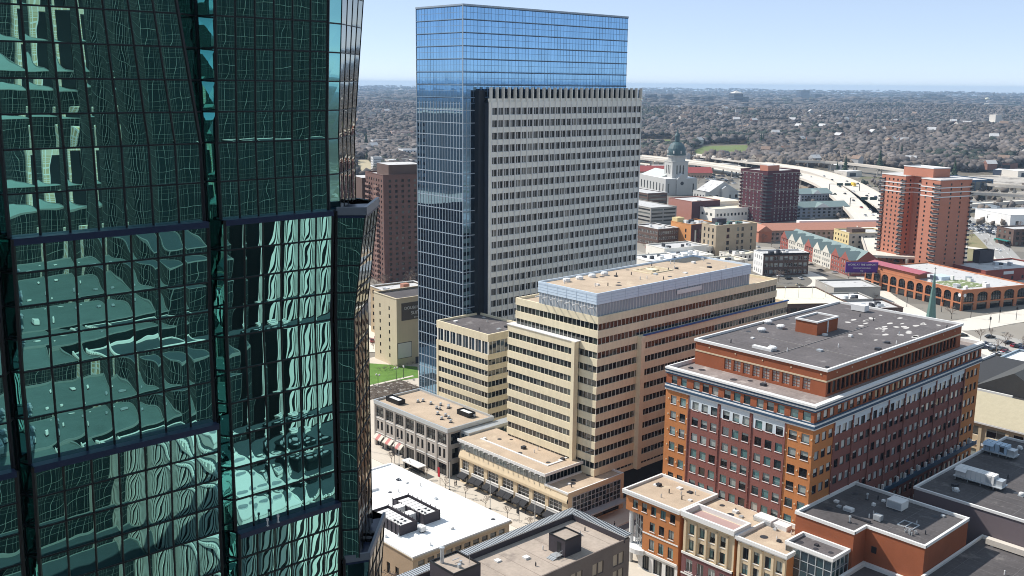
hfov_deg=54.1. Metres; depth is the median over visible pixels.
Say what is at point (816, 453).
window
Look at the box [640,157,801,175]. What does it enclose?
slip road
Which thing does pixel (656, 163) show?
shed
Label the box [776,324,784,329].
roof hatch
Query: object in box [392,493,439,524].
plant enclosure
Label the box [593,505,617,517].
window
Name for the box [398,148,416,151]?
building
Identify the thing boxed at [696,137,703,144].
house
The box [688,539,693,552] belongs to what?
window
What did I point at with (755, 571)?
window
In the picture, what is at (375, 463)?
road
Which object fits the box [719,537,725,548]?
window
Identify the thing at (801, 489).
window
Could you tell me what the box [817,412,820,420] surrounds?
window
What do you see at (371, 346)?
car park
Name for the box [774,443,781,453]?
window
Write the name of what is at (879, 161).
conifer
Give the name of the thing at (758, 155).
house
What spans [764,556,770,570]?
window
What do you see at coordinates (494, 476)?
window
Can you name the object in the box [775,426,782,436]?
window
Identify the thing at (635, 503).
window
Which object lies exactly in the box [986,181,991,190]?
window
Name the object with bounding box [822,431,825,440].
window
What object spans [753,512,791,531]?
roof box
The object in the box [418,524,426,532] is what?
duct box
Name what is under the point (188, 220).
glass tower
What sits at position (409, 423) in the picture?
window
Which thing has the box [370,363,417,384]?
lawn
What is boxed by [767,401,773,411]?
window
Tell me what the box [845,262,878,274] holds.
billboard
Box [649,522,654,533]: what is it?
window
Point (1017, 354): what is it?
shed
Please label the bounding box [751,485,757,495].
window
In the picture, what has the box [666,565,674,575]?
window
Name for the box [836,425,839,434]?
window
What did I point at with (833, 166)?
shed
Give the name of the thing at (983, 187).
window
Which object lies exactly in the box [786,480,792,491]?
window
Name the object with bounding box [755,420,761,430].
window
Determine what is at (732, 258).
building
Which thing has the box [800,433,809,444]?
window
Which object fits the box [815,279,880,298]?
building
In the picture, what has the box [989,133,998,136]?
house
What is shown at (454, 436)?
window
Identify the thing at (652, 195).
garage
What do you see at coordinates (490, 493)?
street pole
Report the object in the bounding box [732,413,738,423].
window
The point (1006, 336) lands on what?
bare tree
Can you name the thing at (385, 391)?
planting bed
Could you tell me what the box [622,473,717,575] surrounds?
corner building
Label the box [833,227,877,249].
apartment house
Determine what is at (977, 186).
window
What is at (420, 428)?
window
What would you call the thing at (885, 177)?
window
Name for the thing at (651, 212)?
office building
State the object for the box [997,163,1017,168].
shed
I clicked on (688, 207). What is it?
brick building
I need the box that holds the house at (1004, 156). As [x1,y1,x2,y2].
[998,155,1009,160]
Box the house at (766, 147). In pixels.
[761,146,770,149]
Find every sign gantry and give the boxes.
[829,183,859,190]
[850,197,876,202]
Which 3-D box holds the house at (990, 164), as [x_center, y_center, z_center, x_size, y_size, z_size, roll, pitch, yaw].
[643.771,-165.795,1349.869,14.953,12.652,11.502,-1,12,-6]
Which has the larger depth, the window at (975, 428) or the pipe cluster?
the window at (975, 428)
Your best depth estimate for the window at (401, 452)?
301.41 m
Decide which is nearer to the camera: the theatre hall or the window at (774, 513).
the window at (774, 513)
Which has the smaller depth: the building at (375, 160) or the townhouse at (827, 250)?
the townhouse at (827, 250)
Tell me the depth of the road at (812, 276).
591.21 m
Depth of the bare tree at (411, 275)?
547.98 m
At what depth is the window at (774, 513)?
220.08 m
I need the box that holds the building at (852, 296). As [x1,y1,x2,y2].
[830,292,873,301]
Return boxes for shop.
[953,258,1023,280]
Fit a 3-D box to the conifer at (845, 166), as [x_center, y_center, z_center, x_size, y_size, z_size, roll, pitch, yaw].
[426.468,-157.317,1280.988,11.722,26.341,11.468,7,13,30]
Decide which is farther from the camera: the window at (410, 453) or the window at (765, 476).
the window at (410, 453)
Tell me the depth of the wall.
916.95 m
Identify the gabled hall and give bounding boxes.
[977,353,1023,400]
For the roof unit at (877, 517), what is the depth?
206.52 m
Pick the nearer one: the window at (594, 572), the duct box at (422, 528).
the window at (594, 572)
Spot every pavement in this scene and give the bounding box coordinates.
[370,357,637,527]
[628,554,732,575]
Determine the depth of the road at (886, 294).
519.74 m
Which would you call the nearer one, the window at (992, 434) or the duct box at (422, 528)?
the duct box at (422, 528)
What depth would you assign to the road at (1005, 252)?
713.70 m
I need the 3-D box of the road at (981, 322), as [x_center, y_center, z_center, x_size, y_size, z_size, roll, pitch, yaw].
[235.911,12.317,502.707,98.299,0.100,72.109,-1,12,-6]
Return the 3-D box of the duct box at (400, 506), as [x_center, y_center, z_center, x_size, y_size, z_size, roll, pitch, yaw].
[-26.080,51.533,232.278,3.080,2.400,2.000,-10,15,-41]
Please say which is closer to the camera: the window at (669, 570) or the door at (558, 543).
the door at (558, 543)
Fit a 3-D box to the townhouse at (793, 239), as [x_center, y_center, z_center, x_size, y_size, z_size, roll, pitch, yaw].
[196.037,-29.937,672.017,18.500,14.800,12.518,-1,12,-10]
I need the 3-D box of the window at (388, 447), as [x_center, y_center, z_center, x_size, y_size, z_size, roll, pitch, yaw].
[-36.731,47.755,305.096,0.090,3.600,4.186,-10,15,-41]
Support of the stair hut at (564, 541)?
on the brick building at (526, 551)
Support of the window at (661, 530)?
in the corner building at (657, 504)
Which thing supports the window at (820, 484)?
in the brick tower at (881, 399)
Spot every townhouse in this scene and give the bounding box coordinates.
[780,229,803,248]
[788,231,811,248]
[796,234,820,250]
[804,237,828,261]
[812,239,837,264]
[821,242,847,268]
[830,245,857,271]
[839,248,877,275]
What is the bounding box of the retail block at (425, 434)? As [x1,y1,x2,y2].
[373,388,493,477]
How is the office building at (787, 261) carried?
on the ground at (1016, 330)
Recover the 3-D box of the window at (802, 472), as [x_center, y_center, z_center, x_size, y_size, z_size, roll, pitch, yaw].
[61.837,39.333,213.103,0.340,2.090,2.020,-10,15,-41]
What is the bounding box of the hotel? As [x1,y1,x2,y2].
[374,286,418,366]
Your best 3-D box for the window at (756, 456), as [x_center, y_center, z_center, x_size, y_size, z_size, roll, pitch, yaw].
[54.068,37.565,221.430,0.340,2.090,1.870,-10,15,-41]
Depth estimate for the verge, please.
722.20 m
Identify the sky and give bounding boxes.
[358,0,1023,95]
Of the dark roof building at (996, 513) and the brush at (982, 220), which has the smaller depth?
the dark roof building at (996, 513)
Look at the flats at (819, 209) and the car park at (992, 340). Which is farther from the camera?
the flats at (819, 209)
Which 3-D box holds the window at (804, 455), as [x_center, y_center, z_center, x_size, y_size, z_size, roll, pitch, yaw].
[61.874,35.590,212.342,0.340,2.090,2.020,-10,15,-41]
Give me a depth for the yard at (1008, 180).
1245.95 m
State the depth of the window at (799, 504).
214.93 m
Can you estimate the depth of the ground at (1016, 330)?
672.83 m
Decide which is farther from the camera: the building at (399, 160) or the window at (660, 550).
the building at (399, 160)
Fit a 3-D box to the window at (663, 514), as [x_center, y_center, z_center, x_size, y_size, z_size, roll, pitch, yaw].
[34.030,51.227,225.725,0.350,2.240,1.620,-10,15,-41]
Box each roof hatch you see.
[757,327,765,332]
[764,319,771,324]
[768,345,776,350]
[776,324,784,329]
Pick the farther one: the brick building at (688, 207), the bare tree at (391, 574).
the brick building at (688, 207)
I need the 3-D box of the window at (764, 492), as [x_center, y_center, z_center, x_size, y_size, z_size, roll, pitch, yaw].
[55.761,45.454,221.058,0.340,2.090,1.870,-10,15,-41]
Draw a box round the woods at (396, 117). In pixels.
[355,101,416,174]
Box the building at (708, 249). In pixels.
[693,243,712,253]
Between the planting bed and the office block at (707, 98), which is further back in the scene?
the office block at (707, 98)
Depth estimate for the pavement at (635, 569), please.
231.73 m
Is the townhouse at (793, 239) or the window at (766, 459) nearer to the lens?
the window at (766, 459)
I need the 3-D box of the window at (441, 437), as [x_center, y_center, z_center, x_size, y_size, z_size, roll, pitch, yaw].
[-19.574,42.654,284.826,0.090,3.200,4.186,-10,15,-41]
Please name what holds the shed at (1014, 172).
on the ground at (1016, 330)
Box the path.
[370,375,413,386]
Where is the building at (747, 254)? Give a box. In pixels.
[719,249,753,259]
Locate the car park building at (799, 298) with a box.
[775,285,848,313]
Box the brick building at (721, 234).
[701,218,756,255]
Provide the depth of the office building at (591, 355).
269.71 m
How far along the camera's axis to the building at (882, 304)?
492.75 m
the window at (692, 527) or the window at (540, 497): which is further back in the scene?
the window at (540, 497)
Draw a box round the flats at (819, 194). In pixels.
[798,188,831,201]
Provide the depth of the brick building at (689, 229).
699.91 m
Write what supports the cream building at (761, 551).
on the downtown ground
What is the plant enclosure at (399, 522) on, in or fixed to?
on the building at (462, 523)
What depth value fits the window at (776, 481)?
218.58 m
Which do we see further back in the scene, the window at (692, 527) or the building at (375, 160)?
the building at (375, 160)
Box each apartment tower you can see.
[356,162,417,283]
[737,164,800,222]
[874,165,973,266]
[989,115,1001,122]
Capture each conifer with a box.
[841,156,848,169]
[875,150,883,169]
[950,160,957,174]
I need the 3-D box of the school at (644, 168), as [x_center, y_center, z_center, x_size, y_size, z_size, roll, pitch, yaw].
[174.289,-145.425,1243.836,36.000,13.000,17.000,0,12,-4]
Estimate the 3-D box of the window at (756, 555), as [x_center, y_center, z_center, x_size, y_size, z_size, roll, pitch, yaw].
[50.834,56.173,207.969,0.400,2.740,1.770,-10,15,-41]
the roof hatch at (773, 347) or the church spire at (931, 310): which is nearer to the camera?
the roof hatch at (773, 347)
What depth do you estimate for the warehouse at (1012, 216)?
842.18 m
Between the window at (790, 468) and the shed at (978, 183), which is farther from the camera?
the shed at (978, 183)
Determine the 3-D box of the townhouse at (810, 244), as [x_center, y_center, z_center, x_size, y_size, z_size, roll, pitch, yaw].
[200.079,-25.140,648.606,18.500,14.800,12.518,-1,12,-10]
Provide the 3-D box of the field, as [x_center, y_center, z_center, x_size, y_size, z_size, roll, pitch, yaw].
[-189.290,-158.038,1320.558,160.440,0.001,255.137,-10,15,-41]
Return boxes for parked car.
[984,334,995,337]
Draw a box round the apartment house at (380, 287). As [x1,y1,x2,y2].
[370,280,417,332]
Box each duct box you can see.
[393,503,406,512]
[403,510,415,519]
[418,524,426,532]
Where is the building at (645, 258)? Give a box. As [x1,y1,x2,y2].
[637,252,682,263]
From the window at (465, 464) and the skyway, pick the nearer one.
the window at (465, 464)
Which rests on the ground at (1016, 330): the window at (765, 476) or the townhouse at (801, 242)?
the townhouse at (801, 242)
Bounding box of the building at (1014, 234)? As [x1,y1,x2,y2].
[994,225,1023,245]
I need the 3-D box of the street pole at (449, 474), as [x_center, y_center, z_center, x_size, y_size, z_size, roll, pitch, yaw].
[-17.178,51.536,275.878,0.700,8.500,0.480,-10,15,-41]
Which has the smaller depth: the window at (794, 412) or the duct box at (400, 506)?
the window at (794, 412)
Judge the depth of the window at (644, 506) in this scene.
229.86 m
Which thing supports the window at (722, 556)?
in the colonnade building at (710, 543)
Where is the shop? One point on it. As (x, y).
(1009, 268)
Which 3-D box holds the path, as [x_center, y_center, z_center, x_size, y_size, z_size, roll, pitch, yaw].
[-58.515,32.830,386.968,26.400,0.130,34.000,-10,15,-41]
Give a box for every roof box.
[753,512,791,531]
[851,303,868,311]
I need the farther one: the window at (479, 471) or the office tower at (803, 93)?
the office tower at (803, 93)
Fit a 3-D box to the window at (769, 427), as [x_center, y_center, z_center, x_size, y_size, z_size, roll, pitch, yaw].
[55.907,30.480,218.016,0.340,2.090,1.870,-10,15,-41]
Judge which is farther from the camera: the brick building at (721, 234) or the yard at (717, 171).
the yard at (717, 171)
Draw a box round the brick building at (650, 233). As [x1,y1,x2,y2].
[637,223,678,243]
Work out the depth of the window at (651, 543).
229.77 m
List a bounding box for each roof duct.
[752,344,772,351]
[850,514,870,522]
[985,536,1023,555]
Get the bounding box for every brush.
[653,142,920,167]
[799,177,1023,225]
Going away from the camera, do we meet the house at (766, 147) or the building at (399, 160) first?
the building at (399, 160)
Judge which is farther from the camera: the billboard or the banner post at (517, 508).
the billboard
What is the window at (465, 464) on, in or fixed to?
in the podium building at (516, 470)
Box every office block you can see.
[436,313,515,420]
[690,97,699,100]
[704,96,713,100]
[743,97,748,105]
[811,94,821,98]
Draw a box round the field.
[358,160,370,170]
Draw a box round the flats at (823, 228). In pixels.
[756,219,878,242]
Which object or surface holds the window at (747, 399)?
in the brick tower at (881, 399)
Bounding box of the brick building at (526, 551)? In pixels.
[397,507,632,575]
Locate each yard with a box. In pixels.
[640,161,738,175]
[968,175,1023,184]
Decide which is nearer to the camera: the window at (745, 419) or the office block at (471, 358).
the window at (745, 419)
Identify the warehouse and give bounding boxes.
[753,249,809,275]
[974,207,1023,225]
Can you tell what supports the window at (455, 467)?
in the retail block at (425, 434)
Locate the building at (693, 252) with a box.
[670,249,713,256]
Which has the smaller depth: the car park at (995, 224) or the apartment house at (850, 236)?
the apartment house at (850, 236)
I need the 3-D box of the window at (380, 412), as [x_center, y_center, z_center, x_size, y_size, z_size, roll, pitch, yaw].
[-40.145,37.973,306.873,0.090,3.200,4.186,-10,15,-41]
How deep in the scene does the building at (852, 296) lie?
507.62 m
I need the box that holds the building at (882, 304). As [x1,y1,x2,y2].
[849,299,903,311]
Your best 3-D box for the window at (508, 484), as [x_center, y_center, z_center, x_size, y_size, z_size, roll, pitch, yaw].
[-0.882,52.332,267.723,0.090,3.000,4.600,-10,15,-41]
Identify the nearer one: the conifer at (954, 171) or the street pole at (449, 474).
the street pole at (449, 474)
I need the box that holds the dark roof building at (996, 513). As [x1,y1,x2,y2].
[913,436,1023,547]
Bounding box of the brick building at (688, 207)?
[668,196,719,218]
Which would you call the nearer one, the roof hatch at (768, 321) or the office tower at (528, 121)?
the roof hatch at (768, 321)
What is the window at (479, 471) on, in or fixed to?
in the podium building at (516, 470)
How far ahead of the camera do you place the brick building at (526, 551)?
201.29 m
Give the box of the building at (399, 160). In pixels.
[385,158,416,161]
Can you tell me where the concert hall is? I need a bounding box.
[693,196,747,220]
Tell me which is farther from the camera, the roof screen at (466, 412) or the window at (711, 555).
the roof screen at (466, 412)
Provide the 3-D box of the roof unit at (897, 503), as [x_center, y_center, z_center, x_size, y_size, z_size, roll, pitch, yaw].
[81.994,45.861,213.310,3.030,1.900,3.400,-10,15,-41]
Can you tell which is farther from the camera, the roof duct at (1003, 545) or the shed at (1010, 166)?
the shed at (1010, 166)
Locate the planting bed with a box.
[370,380,418,399]
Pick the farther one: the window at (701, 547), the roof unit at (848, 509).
the window at (701, 547)
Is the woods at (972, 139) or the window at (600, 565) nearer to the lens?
the window at (600, 565)
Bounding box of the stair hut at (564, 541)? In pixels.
[546,526,581,560]
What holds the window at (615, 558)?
in the brick building at (526, 551)
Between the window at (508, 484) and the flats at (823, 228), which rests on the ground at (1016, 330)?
the flats at (823, 228)
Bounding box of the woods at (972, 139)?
[640,102,1023,170]
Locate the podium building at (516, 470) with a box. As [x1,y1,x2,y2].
[456,428,625,518]
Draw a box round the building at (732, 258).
[710,255,747,263]
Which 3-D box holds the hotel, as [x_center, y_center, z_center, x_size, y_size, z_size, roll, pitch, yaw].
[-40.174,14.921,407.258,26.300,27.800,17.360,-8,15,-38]
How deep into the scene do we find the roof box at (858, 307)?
273.65 m
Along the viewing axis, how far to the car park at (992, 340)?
447.09 m
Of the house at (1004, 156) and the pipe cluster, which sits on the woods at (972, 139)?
the house at (1004, 156)
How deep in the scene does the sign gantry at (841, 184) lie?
997.65 m
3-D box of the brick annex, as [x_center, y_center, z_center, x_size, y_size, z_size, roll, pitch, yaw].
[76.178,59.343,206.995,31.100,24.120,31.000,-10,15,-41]
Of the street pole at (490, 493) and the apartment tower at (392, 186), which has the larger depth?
the apartment tower at (392, 186)
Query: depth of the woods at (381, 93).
7885.64 m
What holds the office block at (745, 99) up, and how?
on the ground at (1016, 330)
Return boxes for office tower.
[415,3,642,394]
[645,94,656,98]
[661,95,672,99]
[729,91,742,101]
[796,90,809,97]
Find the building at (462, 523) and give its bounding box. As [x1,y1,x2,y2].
[372,463,511,575]
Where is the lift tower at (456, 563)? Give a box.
[430,546,480,575]
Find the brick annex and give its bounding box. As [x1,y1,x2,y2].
[785,481,969,575]
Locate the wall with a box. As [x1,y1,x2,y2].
[970,200,999,208]
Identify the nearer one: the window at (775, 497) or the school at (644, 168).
the window at (775, 497)
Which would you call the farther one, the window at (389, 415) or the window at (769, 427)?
the window at (389, 415)
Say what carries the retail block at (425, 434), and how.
on the downtown ground
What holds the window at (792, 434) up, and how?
in the brick tower at (881, 399)
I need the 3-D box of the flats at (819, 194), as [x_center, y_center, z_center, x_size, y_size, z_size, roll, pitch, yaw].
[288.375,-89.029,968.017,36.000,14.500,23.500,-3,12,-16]
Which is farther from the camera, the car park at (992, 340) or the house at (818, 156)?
the house at (818, 156)
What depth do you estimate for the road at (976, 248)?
704.32 m
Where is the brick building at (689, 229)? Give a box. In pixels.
[671,216,711,242]
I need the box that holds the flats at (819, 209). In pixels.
[797,200,848,218]
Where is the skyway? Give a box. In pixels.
[461,417,507,437]
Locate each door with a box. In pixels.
[557,541,560,552]
[1002,165,1009,168]
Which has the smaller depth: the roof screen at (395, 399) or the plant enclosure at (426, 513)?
the plant enclosure at (426, 513)
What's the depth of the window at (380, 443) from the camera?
309.01 m
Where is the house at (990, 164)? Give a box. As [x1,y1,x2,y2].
[983,160,997,169]
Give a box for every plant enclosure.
[372,504,417,535]
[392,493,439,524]
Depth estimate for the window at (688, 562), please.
221.86 m
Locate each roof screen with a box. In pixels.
[386,394,404,405]
[457,407,475,417]
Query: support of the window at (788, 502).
in the brick tower at (881, 399)
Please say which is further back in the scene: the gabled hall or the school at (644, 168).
the school at (644, 168)
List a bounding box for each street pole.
[448,460,450,489]
[489,478,491,508]
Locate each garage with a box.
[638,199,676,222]
[639,188,666,203]
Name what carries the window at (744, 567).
in the cream building at (761, 551)
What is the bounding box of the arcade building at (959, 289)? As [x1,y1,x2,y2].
[864,260,1023,310]
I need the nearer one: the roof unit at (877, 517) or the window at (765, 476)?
the roof unit at (877, 517)
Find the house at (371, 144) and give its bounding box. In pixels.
[368,142,377,146]
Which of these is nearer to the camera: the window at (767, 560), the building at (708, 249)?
the window at (767, 560)
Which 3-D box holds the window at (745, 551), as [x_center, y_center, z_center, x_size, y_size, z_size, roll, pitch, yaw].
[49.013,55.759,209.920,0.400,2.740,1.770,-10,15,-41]
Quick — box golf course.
[695,145,747,153]
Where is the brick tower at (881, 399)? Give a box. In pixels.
[662,301,984,573]
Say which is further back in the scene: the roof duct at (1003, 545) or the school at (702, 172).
the school at (702, 172)
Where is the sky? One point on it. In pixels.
(882, 45)
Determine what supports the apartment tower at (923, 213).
on the ground at (1016, 330)
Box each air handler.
[953,464,1007,489]
[981,439,1019,458]
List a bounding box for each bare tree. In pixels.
[382,569,396,575]
[405,271,417,280]
[945,306,954,318]
[1001,332,1011,345]
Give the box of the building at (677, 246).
[646,241,706,253]
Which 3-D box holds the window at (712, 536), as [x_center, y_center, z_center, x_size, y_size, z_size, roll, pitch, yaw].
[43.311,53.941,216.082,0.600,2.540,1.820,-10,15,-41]
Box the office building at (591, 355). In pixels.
[507,255,788,497]
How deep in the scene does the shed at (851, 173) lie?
1264.08 m
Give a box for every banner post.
[392,444,394,462]
[516,500,519,513]
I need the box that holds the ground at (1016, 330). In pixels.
[358,89,1023,357]
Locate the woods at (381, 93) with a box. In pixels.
[357,85,1023,108]
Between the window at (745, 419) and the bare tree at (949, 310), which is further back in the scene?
the bare tree at (949, 310)
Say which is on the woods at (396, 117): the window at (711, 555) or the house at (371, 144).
the house at (371, 144)
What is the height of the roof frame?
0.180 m
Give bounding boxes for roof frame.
[897,520,919,529]
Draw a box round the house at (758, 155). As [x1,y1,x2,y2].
[751,154,762,158]
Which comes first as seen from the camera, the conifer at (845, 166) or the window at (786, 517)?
the window at (786, 517)
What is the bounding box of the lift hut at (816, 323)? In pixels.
[795,312,838,335]
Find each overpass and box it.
[746,159,1023,188]
[970,199,1023,206]
[971,191,1023,197]
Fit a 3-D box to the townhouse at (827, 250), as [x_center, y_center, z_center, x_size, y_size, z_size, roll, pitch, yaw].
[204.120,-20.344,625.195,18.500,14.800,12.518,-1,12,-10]
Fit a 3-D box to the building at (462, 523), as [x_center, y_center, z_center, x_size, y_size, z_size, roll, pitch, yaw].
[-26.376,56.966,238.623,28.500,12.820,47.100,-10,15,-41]
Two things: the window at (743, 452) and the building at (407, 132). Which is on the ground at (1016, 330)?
the building at (407, 132)
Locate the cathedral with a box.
[639,127,696,194]
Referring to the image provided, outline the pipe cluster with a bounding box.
[904,529,917,535]
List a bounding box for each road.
[371,458,516,530]
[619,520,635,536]
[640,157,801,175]
[802,271,826,286]
[838,217,1001,355]
[880,298,1023,330]
[966,246,995,258]
[968,217,1023,282]
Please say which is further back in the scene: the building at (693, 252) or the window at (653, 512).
the building at (693, 252)
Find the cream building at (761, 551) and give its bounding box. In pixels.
[734,518,795,575]
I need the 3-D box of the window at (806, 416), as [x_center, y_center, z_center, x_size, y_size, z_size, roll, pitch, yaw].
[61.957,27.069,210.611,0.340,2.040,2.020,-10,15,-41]
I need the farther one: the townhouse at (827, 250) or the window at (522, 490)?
the townhouse at (827, 250)
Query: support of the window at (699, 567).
in the colonnade building at (710, 543)
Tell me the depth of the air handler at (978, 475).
225.41 m
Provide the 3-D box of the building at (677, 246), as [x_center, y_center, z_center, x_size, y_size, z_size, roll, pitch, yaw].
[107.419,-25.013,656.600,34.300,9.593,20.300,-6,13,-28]
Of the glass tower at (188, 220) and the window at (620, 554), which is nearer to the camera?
the glass tower at (188, 220)
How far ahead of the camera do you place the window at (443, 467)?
286.90 m
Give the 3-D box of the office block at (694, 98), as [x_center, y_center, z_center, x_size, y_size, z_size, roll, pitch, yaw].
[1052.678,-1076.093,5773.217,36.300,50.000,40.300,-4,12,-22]
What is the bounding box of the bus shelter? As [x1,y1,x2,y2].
[402,458,425,474]
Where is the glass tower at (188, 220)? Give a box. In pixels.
[0,0,385,575]
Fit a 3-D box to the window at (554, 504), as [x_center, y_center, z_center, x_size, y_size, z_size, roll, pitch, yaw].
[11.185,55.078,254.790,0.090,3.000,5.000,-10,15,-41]
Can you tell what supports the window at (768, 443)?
in the brick tower at (881, 399)
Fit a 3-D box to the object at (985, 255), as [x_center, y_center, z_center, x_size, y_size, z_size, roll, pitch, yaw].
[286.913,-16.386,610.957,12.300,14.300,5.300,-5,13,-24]
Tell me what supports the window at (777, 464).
in the brick tower at (881, 399)
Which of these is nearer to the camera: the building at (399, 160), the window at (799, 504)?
the window at (799, 504)
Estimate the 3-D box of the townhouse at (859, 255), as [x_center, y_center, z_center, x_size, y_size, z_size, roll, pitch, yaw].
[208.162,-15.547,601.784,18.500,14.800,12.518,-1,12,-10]
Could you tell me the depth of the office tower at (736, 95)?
5421.26 m
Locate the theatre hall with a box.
[970,390,1023,454]
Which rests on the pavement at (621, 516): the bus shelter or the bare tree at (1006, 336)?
the bus shelter
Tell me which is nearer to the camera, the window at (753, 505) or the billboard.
the window at (753, 505)
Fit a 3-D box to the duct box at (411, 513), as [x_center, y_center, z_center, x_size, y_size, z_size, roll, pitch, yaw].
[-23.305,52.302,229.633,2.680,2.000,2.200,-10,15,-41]
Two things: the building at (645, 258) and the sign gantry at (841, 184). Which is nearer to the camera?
the building at (645, 258)
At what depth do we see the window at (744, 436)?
223.28 m
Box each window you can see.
[377,406,383,417]
[378,437,383,446]
[386,410,392,421]
[387,441,393,450]
[396,414,403,426]
[397,446,403,455]
[406,418,413,430]
[407,447,413,458]
[417,423,423,434]
[417,452,424,464]
[427,427,434,439]
[428,457,434,470]
[438,431,445,444]
[439,462,446,475]
[451,432,459,444]
[452,447,458,458]
[452,462,458,474]
[463,460,468,470]
[474,465,483,477]
[488,471,497,483]
[503,477,512,490]
[518,484,528,497]
[534,491,544,504]
[549,497,561,511]
[592,563,596,575]
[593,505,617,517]
[598,561,602,573]
[613,554,617,566]
[618,568,622,575]
[619,552,622,563]
[632,499,637,509]
[641,503,646,513]
[643,555,648,570]
[648,539,653,551]
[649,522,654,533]
[650,507,655,517]
[653,559,661,575]
[658,526,663,537]
[658,543,663,555]
[660,510,665,520]
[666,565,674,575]
[667,547,672,560]
[668,530,673,541]
[669,514,674,524]
[686,558,691,572]
[688,524,694,536]
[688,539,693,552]
[697,543,703,556]
[697,563,702,575]
[698,528,704,540]
[708,533,714,544]
[708,568,714,575]
[709,548,713,561]
[718,552,724,565]
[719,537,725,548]
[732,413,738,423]
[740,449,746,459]
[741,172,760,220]
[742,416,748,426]
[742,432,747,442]
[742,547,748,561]
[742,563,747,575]
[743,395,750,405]
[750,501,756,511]
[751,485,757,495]
[752,469,758,479]
[753,453,759,463]
[753,552,759,565]
[753,568,758,575]
[754,436,760,446]
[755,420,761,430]
[756,399,763,408]
[761,489,767,499]
[761,505,766,513]
[762,473,768,483]
[763,456,770,466]
[764,440,771,450]
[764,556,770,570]
[765,423,772,433]
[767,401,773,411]
[771,509,777,516]
[772,476,779,486]
[772,492,778,503]
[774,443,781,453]
[774,459,780,470]
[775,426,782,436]
[775,561,782,575]
[777,404,784,414]
[783,513,790,521]
[784,497,791,508]
[786,463,794,474]
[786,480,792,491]
[787,447,795,457]
[788,430,796,440]
[790,408,798,418]
[796,501,804,509]
[797,484,805,495]
[798,468,806,478]
[799,451,807,461]
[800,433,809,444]
[802,411,810,422]
[814,451,817,460]
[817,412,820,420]
[818,482,821,490]
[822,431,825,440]
[827,445,830,454]
[830,407,833,415]
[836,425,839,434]
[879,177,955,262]
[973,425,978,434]
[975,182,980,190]
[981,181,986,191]
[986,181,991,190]
[986,429,1005,439]
[1013,435,1023,440]
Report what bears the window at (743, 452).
in the brick tower at (881, 399)
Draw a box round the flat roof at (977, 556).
[921,534,1023,575]
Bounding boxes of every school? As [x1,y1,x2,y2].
[640,165,663,173]
[688,167,712,177]
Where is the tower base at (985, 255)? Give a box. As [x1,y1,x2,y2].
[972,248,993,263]
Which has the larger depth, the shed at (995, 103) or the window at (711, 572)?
the shed at (995, 103)
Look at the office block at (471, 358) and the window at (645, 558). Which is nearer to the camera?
the window at (645, 558)
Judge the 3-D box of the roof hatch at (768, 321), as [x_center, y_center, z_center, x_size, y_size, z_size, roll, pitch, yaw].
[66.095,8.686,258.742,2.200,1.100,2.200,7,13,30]
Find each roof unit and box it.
[843,505,854,512]
[873,513,883,521]
[886,495,908,511]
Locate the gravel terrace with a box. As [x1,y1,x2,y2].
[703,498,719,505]
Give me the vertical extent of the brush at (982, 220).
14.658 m
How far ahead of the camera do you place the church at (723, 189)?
990.25 m
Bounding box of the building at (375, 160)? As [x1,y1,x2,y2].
[371,156,381,168]
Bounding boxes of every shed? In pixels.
[650,161,664,165]
[828,164,841,169]
[834,169,861,176]
[950,175,993,191]
[984,103,1006,104]
[993,168,1002,174]
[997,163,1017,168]
[1000,349,1023,360]
[1001,169,1023,176]
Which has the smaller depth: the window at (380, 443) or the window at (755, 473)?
the window at (755, 473)
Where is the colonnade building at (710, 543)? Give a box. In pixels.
[680,499,759,575]
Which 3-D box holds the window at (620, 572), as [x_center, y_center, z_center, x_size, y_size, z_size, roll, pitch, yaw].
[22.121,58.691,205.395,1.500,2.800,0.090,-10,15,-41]
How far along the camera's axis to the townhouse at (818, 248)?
634.08 m
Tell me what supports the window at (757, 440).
in the brick tower at (881, 399)
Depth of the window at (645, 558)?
231.94 m
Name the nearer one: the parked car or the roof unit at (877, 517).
the roof unit at (877, 517)
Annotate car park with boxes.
[369,325,374,351]
[974,217,1006,233]
[978,333,1022,357]
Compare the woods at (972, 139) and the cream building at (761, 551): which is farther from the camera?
the woods at (972, 139)
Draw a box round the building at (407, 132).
[388,131,413,133]
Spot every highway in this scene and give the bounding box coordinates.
[640,155,914,258]
[661,151,880,212]
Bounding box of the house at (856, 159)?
[851,155,863,163]
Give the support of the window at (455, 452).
in the retail block at (425, 434)
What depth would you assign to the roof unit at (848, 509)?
210.88 m
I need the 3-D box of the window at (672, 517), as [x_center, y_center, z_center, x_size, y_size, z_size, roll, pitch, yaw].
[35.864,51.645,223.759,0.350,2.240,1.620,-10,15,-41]
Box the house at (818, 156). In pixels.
[808,154,821,160]
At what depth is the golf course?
1806.87 m
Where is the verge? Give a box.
[967,234,986,260]

